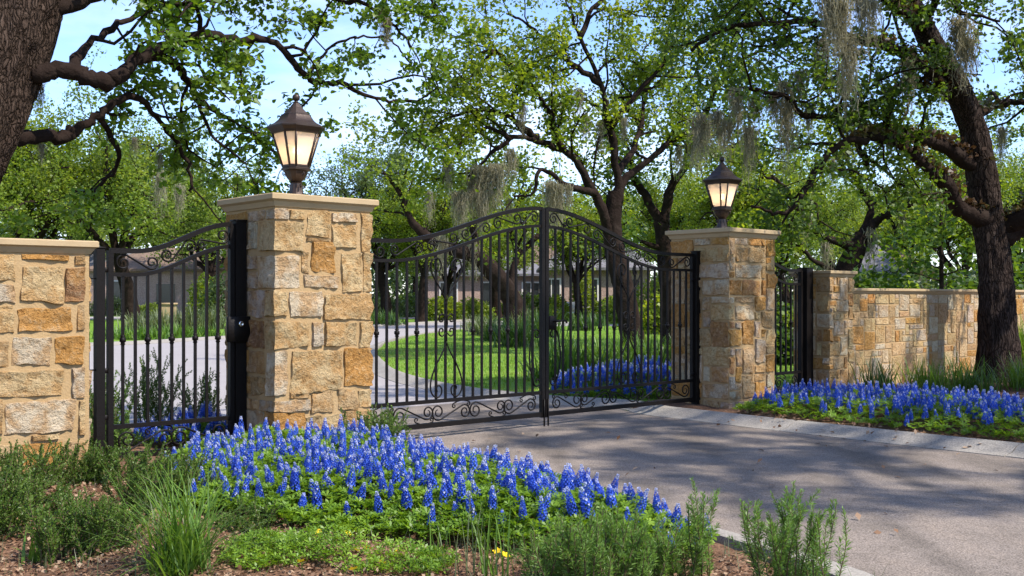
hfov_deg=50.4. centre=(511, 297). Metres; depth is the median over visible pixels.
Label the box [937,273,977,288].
shrub
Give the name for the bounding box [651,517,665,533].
bluebonnet
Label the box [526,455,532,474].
bluebonnet
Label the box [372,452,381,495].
bluebonnet
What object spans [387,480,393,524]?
bluebonnet
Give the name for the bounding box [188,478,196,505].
bluebonnet
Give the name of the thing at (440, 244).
spanish moss
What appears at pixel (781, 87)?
spanish moss
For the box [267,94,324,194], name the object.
pillar lantern
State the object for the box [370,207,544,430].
gate leaf
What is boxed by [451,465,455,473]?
bluebonnet
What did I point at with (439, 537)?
grass tuft
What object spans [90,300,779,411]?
ground
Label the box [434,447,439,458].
bluebonnet
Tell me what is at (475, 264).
spanish moss
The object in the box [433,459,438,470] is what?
bluebonnet
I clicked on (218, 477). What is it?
rosemary bush
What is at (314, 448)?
bluebonnet
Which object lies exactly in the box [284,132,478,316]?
oak tree
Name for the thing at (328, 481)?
bluebonnet
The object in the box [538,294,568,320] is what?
shrub
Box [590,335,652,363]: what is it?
ornamental grass
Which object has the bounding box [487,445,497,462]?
bluebonnet
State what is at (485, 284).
window
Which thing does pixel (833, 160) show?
spanish moss
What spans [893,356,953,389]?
grass tuft
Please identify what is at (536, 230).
oak tree
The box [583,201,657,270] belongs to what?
oak tree
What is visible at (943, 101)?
spanish moss
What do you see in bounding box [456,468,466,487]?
bluebonnet
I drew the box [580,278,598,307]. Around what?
window
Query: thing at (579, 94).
spanish moss
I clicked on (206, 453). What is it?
bluebonnet
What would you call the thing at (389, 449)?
bluebonnet
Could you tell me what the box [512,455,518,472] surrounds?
bluebonnet
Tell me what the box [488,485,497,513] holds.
bluebonnet
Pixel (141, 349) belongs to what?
drive
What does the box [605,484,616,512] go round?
bluebonnet
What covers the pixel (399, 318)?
ornamental grass
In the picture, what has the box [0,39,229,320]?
oak tree
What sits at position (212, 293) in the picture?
shrub
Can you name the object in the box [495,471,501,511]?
bluebonnet
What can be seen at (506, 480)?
bluebonnet
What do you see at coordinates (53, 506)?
rosemary bush
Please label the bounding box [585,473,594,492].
bluebonnet
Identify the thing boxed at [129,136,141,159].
spanish moss
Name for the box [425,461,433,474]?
bluebonnet
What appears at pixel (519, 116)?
spanish moss
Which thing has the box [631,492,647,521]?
bluebonnet
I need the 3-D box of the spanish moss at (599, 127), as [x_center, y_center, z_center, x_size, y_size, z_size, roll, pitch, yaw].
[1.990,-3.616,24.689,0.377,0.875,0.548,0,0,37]
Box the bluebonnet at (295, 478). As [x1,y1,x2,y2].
[289,468,300,505]
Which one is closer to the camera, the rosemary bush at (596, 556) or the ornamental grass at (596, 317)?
the rosemary bush at (596, 556)
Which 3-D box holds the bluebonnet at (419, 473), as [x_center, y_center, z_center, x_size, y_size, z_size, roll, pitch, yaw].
[-0.527,1.186,6.456,0.073,0.436,0.076,-19,-13,39]
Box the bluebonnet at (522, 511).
[518,496,526,541]
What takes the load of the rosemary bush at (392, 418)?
on the mulch bed at (718, 548)
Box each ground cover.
[120,493,206,523]
[217,521,462,575]
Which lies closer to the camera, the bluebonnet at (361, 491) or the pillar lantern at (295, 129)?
the bluebonnet at (361, 491)
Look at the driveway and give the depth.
8.53 m
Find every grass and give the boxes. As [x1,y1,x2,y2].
[90,325,132,338]
[114,326,149,339]
[116,310,157,330]
[120,325,169,339]
[138,307,181,328]
[138,323,192,338]
[162,303,213,329]
[164,323,204,337]
[189,325,224,336]
[192,306,225,328]
[371,306,399,324]
[383,311,408,324]
[457,314,505,335]
[459,314,492,331]
[468,315,514,341]
[475,315,538,347]
[511,306,553,327]
[512,328,609,381]
[518,301,568,337]
[549,333,626,369]
[561,309,604,330]
[572,330,646,366]
[583,312,609,325]
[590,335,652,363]
[617,327,670,364]
[636,328,670,363]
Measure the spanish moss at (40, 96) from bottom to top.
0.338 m
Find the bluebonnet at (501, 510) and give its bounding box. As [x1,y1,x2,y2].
[497,509,506,530]
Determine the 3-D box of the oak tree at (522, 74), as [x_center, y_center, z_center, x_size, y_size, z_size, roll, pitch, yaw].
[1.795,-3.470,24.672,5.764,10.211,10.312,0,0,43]
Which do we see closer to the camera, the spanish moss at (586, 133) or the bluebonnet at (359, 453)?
the bluebonnet at (359, 453)
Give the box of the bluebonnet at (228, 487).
[222,476,232,500]
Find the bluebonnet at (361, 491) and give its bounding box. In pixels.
[354,482,365,513]
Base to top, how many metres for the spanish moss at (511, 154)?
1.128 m
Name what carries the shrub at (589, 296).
on the house lawn
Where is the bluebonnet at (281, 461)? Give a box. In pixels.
[276,456,284,468]
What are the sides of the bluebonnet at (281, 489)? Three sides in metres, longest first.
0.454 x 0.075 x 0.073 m
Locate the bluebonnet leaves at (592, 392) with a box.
[549,363,670,396]
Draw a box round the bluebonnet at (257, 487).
[254,478,263,498]
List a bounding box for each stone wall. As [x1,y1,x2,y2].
[0,238,98,478]
[853,288,1023,386]
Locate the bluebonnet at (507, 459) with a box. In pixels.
[503,448,511,468]
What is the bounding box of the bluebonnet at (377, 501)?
[374,491,384,531]
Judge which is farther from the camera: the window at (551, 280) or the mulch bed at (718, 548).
the window at (551, 280)
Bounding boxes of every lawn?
[90,318,502,341]
[378,326,792,400]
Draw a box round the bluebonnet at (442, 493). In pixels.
[439,479,448,515]
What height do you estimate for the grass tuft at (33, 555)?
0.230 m
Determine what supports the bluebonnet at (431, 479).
on the mulch bed at (718, 548)
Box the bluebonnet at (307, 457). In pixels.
[304,453,312,495]
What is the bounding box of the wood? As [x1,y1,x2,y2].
[176,242,1016,304]
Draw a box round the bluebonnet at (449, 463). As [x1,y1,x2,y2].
[447,459,452,471]
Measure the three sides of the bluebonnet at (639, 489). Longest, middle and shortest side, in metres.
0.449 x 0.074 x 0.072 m
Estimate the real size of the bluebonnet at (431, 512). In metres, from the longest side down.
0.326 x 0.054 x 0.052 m
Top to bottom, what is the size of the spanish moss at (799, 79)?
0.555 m
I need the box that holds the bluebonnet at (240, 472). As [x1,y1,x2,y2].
[234,469,242,488]
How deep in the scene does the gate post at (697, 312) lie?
13.50 m
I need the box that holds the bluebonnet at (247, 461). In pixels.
[243,456,249,467]
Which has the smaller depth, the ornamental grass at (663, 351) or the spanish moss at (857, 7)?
the spanish moss at (857, 7)
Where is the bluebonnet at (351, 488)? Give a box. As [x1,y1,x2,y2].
[347,485,354,525]
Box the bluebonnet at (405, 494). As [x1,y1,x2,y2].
[401,486,412,528]
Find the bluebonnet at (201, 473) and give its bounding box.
[198,466,204,480]
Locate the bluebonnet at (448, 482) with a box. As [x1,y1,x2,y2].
[442,472,452,526]
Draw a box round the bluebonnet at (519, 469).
[516,457,525,483]
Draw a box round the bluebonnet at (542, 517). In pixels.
[538,496,551,528]
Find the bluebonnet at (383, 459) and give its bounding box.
[381,448,389,477]
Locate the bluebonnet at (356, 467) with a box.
[355,463,361,485]
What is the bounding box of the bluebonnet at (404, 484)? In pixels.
[399,475,409,490]
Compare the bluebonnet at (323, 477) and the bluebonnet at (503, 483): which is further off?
the bluebonnet at (323, 477)
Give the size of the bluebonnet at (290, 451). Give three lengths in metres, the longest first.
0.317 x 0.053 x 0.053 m
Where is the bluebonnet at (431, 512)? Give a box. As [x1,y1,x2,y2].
[427,503,435,542]
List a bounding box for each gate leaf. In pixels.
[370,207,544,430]
[545,207,693,425]
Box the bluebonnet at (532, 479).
[527,471,543,534]
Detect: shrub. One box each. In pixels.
[90,295,120,315]
[139,302,157,317]
[185,272,220,317]
[198,275,225,321]
[371,296,413,317]
[393,292,434,316]
[428,295,467,320]
[456,296,496,318]
[519,291,538,316]
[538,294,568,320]
[572,267,596,317]
[590,296,611,315]
[596,295,638,322]
[636,272,659,306]
[639,291,659,334]
[777,301,792,315]
[777,306,792,329]
[777,326,792,365]
[853,267,883,287]
[873,275,919,288]
[901,251,969,288]
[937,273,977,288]
[966,244,1023,288]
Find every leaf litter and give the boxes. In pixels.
[472,418,995,533]
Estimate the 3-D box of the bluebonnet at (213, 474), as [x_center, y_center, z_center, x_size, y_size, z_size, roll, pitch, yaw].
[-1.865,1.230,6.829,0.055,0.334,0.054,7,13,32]
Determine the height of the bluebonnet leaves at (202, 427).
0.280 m
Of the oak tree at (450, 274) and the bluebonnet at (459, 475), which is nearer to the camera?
the bluebonnet at (459, 475)
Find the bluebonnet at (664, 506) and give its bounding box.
[661,498,667,530]
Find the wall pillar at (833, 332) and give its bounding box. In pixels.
[788,270,857,388]
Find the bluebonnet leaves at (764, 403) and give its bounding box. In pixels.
[733,387,1023,440]
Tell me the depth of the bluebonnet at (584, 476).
6.50 m
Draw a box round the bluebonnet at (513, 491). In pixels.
[509,479,519,512]
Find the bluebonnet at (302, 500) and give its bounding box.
[298,492,307,525]
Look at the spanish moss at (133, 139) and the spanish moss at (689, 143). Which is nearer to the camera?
the spanish moss at (133, 139)
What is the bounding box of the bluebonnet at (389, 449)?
[386,441,394,456]
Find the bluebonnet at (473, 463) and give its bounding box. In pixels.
[468,449,478,472]
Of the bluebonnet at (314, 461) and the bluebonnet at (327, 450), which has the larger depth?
the bluebonnet at (327, 450)
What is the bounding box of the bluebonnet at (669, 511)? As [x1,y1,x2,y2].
[665,509,671,527]
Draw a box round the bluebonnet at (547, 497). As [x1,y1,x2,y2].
[536,493,550,540]
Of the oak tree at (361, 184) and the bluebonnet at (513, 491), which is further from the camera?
the oak tree at (361, 184)
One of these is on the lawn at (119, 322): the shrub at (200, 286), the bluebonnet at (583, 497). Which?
the shrub at (200, 286)
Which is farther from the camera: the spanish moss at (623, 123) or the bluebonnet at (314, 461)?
the spanish moss at (623, 123)
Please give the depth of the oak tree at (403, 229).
61.42 m
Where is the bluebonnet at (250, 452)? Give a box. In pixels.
[243,440,253,464]
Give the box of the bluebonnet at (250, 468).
[244,462,253,474]
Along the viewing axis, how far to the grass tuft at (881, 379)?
14.87 m
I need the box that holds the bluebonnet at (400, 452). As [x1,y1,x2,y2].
[394,436,404,461]
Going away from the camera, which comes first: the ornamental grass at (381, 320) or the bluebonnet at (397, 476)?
the bluebonnet at (397, 476)
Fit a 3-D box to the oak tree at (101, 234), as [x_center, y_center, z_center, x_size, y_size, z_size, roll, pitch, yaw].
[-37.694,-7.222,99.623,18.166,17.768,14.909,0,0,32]
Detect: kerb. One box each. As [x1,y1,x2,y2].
[90,319,470,345]
[129,428,873,575]
[370,328,1023,458]
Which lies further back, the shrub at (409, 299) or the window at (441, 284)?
the window at (441, 284)
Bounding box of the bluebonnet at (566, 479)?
[558,465,570,493]
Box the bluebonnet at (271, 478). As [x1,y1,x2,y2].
[268,471,274,490]
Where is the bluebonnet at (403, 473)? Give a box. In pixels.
[398,462,406,479]
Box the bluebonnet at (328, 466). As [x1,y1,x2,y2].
[323,453,331,500]
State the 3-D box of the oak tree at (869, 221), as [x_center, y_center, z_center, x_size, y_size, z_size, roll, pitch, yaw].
[9.612,-3.340,29.741,10.565,7.954,5.680,0,0,-22]
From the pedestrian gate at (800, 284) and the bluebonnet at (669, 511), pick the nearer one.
the bluebonnet at (669, 511)
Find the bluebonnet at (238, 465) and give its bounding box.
[235,459,241,473]
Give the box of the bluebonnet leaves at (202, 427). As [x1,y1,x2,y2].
[129,416,226,444]
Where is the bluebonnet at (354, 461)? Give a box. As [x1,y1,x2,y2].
[351,454,356,465]
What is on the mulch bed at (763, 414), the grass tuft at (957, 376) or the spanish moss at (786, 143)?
the grass tuft at (957, 376)
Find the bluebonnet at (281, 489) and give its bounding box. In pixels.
[271,477,286,503]
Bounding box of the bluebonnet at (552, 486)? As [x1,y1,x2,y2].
[551,484,563,530]
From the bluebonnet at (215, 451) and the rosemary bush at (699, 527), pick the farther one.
the bluebonnet at (215, 451)
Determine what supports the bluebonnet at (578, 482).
on the mulch bed at (718, 548)
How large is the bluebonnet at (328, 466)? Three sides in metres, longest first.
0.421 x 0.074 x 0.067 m
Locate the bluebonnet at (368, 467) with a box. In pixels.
[361,456,372,509]
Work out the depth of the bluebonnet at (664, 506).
6.15 m
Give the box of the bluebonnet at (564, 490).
[561,488,569,515]
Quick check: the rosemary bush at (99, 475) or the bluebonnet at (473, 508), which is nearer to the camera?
the bluebonnet at (473, 508)
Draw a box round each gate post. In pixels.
[89,254,89,445]
[90,247,107,450]
[227,219,250,432]
[691,251,700,404]
[797,268,813,386]
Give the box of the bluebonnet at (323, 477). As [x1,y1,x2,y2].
[319,472,327,489]
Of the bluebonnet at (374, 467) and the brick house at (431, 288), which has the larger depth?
the brick house at (431, 288)
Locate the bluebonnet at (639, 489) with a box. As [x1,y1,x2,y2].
[637,487,647,510]
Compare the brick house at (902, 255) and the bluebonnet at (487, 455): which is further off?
the brick house at (902, 255)
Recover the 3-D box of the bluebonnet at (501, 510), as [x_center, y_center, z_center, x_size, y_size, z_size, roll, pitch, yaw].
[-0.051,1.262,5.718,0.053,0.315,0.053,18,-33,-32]
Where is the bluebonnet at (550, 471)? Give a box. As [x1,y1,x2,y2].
[547,467,557,483]
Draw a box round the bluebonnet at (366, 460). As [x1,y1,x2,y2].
[361,449,370,467]
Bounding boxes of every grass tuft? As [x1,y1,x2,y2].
[13,523,39,563]
[37,450,310,575]
[77,465,266,575]
[429,477,520,575]
[429,506,455,565]
[467,495,527,575]
[845,351,907,388]
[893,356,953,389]
[918,376,975,392]
[932,349,1001,388]
[951,363,1009,392]
[986,355,1023,390]
[1011,353,1023,391]
[1018,304,1023,363]
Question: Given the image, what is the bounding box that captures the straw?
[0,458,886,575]
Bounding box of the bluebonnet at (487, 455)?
[483,446,488,464]
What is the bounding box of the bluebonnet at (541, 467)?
[538,461,546,477]
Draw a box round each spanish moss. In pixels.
[32,143,50,165]
[33,83,49,118]
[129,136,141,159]
[148,170,168,220]
[154,152,164,172]
[171,183,186,223]
[374,5,391,49]
[381,17,394,51]
[423,189,436,229]
[428,235,457,277]
[438,161,458,197]
[445,188,479,242]
[458,242,485,278]
[463,177,478,221]
[464,162,491,224]
[469,189,500,236]
[477,163,504,235]
[483,161,512,218]
[502,147,519,195]
[502,197,515,224]
[514,99,529,142]
[540,178,565,225]
[550,197,565,233]
[554,183,570,226]
[563,183,573,211]
[573,87,585,125]
[579,112,590,150]
[593,119,607,153]
[619,116,628,148]
[670,145,684,178]
[681,111,724,175]
[682,128,710,178]
[702,123,713,163]
[707,108,728,157]
[718,118,738,167]
[722,86,750,140]
[736,125,761,192]
[747,94,766,138]
[760,90,784,132]
[769,102,802,187]
[773,79,795,137]
[787,68,815,107]
[797,100,824,144]
[800,212,813,246]
[802,0,861,59]
[807,35,833,88]
[816,241,834,270]
[819,31,873,123]
[821,0,863,59]
[825,158,838,193]
[836,112,865,178]
[849,0,871,33]
[858,0,888,60]
[862,228,881,276]
[884,133,897,165]
[893,210,909,239]
[896,55,918,123]
[932,84,949,109]
[933,13,994,90]
[952,34,982,95]
[992,125,1012,177]
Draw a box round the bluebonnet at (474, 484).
[470,480,482,529]
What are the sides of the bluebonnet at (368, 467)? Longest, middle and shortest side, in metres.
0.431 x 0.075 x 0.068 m
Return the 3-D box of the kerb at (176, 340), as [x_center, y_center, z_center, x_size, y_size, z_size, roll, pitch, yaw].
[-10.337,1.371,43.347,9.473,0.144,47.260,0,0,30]
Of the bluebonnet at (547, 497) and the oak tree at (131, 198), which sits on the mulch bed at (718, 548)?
the bluebonnet at (547, 497)
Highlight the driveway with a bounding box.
[371,400,1023,575]
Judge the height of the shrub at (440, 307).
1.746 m
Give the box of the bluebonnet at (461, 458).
[455,449,464,471]
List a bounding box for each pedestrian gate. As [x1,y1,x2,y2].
[106,222,234,458]
[775,262,802,392]
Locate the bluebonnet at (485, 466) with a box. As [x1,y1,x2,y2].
[482,463,490,476]
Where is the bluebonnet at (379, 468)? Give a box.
[375,461,385,481]
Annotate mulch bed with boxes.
[0,431,773,575]
[633,377,1023,442]
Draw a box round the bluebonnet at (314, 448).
[311,439,320,462]
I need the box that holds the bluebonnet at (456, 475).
[452,465,461,490]
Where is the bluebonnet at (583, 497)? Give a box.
[579,486,595,519]
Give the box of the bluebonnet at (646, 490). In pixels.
[631,488,648,512]
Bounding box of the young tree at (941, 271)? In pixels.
[852,178,1023,289]
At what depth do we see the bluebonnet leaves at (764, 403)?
11.29 m
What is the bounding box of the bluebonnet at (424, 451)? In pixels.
[419,440,428,462]
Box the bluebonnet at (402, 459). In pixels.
[400,457,404,469]
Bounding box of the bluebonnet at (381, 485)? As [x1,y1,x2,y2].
[378,473,387,497]
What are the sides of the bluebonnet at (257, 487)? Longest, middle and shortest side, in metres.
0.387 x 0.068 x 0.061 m
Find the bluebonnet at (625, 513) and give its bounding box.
[623,507,631,520]
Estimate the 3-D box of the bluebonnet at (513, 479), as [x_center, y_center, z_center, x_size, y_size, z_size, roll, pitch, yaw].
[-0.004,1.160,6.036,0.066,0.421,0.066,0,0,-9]
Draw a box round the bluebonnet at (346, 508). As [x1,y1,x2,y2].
[343,501,352,517]
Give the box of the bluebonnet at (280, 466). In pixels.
[277,463,282,471]
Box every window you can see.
[114,280,120,300]
[156,284,174,303]
[439,282,457,301]
[483,282,488,302]
[522,282,538,303]
[549,278,560,298]
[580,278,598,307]
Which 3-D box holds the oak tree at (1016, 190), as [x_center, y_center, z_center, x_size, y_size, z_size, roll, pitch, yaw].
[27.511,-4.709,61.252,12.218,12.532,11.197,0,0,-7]
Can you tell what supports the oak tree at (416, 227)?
on the lawn at (512, 387)
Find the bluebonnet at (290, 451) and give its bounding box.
[288,446,295,459]
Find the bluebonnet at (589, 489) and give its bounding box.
[584,477,594,539]
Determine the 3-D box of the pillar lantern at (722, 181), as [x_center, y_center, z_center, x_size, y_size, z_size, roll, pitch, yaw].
[2.672,-1.325,13.849,0.438,0.939,0.438,0,0,-42]
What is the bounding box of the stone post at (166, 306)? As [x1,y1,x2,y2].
[162,303,177,316]
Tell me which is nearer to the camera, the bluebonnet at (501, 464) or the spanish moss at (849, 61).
the bluebonnet at (501, 464)
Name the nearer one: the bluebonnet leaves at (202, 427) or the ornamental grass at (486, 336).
the bluebonnet leaves at (202, 427)
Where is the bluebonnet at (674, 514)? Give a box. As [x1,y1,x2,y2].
[668,503,682,530]
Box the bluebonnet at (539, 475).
[534,465,544,485]
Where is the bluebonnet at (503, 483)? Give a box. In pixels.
[487,468,515,529]
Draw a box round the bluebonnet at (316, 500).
[311,481,321,514]
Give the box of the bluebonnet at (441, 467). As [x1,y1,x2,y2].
[436,452,448,474]
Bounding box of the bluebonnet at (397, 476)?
[391,465,400,514]
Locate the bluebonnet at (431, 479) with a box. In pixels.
[426,465,441,514]
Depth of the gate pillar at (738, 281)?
13.46 m
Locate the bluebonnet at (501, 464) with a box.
[492,455,505,480]
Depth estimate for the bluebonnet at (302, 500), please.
6.18 m
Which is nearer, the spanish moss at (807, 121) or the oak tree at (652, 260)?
the spanish moss at (807, 121)
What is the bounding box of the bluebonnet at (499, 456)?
[497,452,505,463]
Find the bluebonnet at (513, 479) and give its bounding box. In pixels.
[507,469,515,517]
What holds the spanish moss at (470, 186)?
hanging from the oak tree at (522, 74)
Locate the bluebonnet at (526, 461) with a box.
[523,452,530,466]
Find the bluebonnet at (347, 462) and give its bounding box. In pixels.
[345,454,353,468]
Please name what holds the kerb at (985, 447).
on the ground at (223, 315)
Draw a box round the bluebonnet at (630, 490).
[626,482,635,513]
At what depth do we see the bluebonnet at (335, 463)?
6.82 m
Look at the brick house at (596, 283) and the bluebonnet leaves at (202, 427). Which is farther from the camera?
the brick house at (596, 283)
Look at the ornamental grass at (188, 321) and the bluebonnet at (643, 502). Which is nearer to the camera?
the bluebonnet at (643, 502)
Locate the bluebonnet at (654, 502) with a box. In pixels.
[652,488,661,513]
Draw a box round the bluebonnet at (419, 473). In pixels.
[414,461,425,516]
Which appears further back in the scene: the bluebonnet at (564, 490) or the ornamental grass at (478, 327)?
the ornamental grass at (478, 327)
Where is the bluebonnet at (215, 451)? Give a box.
[212,445,219,458]
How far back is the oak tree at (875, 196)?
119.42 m
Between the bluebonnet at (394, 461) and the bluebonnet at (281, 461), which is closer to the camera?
the bluebonnet at (394, 461)
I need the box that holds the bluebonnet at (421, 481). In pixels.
[410,470,431,510]
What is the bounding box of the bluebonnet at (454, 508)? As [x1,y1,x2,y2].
[452,501,459,537]
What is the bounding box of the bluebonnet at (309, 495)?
[308,479,313,500]
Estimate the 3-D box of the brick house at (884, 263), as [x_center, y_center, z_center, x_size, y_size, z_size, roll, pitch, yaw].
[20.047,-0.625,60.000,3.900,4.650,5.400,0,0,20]
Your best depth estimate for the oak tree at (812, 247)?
69.71 m
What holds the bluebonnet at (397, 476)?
on the mulch bed at (718, 548)
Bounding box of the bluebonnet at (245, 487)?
[240,472,249,510]
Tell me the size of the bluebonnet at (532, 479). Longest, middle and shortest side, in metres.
0.436 x 0.077 x 0.074 m
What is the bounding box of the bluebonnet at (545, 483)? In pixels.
[543,473,550,492]
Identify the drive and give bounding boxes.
[90,316,430,318]
[90,321,617,422]
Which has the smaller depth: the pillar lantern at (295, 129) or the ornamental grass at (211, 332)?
the pillar lantern at (295, 129)
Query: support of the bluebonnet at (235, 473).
on the mulch bed at (718, 548)
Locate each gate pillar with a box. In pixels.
[217,192,378,431]
[665,227,780,408]
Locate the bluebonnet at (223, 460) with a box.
[218,450,227,469]
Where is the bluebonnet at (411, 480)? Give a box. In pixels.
[405,468,414,519]
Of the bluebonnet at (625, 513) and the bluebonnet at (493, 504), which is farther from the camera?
the bluebonnet at (493, 504)
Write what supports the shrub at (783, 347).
on the lawn at (512, 387)
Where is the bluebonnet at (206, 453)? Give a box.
[199,441,209,468]
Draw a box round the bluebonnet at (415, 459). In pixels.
[411,449,419,494]
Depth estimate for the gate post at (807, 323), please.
15.14 m
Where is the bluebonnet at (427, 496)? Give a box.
[422,483,432,530]
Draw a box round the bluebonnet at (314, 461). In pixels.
[311,449,320,474]
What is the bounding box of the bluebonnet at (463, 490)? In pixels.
[456,475,466,507]
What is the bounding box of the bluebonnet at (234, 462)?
[229,453,240,471]
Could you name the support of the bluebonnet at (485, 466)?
on the mulch bed at (718, 548)
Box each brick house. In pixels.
[90,244,131,265]
[90,248,225,314]
[419,257,538,305]
[529,246,550,264]
[536,215,656,312]
[859,245,907,286]
[880,245,934,288]
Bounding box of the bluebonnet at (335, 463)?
[329,454,337,500]
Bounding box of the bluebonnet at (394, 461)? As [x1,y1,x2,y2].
[391,453,399,478]
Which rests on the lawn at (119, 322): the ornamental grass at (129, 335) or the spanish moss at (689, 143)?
the ornamental grass at (129, 335)
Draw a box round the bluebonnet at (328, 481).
[326,476,337,499]
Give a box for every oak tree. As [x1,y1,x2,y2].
[0,0,494,280]
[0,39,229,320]
[0,97,172,238]
[0,143,137,240]
[0,216,44,238]
[29,129,173,260]
[117,162,225,250]
[139,140,274,284]
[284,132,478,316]
[320,122,631,324]
[339,0,750,354]
[364,162,471,321]
[386,198,520,315]
[391,245,419,308]
[456,185,538,317]
[518,192,602,245]
[521,192,644,317]
[550,197,643,253]
[572,0,841,344]
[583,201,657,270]
[611,158,703,297]
[623,164,715,267]
[652,0,1023,382]
[659,135,830,261]
[682,47,1020,286]
[711,159,875,302]
[793,170,892,268]
[835,175,892,244]
[852,147,1023,277]
[855,174,953,261]
[920,130,1023,287]
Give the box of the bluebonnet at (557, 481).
[554,477,558,487]
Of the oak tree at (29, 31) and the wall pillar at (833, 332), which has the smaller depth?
the oak tree at (29, 31)
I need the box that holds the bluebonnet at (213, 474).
[210,468,216,481]
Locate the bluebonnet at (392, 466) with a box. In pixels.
[390,457,396,474]
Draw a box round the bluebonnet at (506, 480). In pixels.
[505,471,517,535]
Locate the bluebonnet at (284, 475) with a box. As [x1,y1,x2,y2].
[283,465,289,507]
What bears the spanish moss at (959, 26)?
hanging from the oak tree at (997, 230)
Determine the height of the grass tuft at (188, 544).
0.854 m
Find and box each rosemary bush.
[0,437,64,488]
[0,451,69,540]
[0,473,87,515]
[13,486,150,566]
[27,437,116,487]
[30,489,135,542]
[81,438,157,484]
[90,371,137,443]
[90,373,119,446]
[90,408,140,452]
[101,441,218,514]
[116,348,200,421]
[176,464,235,509]
[177,367,224,415]
[210,496,284,532]
[340,402,410,439]
[367,405,408,432]
[504,515,587,575]
[551,502,640,575]
[601,506,688,575]
[642,528,705,575]
[678,477,720,575]
[727,481,839,575]
[799,506,851,575]
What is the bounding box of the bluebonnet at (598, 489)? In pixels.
[594,480,605,517]
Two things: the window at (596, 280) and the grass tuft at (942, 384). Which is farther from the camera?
the window at (596, 280)
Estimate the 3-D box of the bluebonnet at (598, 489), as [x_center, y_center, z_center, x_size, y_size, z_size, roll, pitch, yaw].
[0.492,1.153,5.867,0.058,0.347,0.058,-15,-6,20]
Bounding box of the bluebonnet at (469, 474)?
[466,470,474,488]
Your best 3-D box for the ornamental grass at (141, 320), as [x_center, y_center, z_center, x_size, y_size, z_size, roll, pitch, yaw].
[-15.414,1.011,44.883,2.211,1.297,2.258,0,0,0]
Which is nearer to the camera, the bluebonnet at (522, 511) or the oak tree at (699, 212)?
the bluebonnet at (522, 511)
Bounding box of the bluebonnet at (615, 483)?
[609,474,618,489]
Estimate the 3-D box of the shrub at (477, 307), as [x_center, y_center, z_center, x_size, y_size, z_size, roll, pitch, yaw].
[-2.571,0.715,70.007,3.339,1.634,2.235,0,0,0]
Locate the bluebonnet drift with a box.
[133,354,1023,468]
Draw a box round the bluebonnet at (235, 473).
[231,468,237,477]
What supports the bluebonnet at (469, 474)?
on the mulch bed at (718, 548)
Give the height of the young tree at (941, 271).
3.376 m
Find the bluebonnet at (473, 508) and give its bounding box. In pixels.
[465,491,476,522]
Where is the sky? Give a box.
[1,0,1023,297]
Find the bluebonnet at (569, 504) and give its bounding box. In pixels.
[565,486,578,515]
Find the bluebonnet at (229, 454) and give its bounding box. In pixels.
[228,453,234,465]
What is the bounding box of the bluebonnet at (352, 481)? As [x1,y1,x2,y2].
[346,465,356,486]
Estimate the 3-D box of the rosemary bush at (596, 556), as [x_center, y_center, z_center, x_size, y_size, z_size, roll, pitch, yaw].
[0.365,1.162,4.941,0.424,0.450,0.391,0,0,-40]
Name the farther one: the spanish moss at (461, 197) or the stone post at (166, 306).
the stone post at (166, 306)
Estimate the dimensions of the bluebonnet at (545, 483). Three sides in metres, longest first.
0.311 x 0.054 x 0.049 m
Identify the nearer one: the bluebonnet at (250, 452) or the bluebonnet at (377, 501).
the bluebonnet at (377, 501)
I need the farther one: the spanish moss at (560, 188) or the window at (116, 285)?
the window at (116, 285)
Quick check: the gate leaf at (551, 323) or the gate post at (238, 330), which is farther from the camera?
the gate leaf at (551, 323)
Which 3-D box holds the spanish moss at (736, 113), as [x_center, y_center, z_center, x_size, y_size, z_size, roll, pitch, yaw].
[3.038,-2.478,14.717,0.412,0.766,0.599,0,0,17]
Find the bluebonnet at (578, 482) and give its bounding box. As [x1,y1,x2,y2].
[572,468,582,487]
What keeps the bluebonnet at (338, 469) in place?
on the mulch bed at (718, 548)
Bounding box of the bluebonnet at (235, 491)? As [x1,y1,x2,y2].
[230,481,238,510]
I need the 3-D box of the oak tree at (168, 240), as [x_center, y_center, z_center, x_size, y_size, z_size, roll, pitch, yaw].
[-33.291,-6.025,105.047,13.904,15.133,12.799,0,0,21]
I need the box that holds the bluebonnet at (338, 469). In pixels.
[335,458,342,502]
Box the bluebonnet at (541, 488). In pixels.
[535,478,544,535]
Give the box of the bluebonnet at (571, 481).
[564,469,574,529]
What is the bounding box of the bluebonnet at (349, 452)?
[345,443,352,461]
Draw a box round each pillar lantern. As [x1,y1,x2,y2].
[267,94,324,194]
[702,157,741,227]
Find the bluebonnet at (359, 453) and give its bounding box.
[355,441,362,461]
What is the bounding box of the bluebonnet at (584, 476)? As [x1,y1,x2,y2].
[583,467,589,481]
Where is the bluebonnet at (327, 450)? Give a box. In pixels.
[324,447,332,461]
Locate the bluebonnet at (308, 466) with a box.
[305,459,312,507]
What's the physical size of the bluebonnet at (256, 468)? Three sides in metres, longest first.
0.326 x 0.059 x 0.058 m
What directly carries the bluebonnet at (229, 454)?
on the mulch bed at (718, 548)
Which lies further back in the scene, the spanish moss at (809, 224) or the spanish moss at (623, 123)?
the spanish moss at (809, 224)
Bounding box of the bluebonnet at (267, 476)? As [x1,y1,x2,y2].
[265,465,276,487]
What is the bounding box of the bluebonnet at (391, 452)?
[388,447,393,464]
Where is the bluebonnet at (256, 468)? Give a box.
[253,465,257,479]
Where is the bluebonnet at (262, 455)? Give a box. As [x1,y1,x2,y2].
[255,453,263,469]
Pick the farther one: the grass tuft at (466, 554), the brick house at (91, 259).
the brick house at (91, 259)

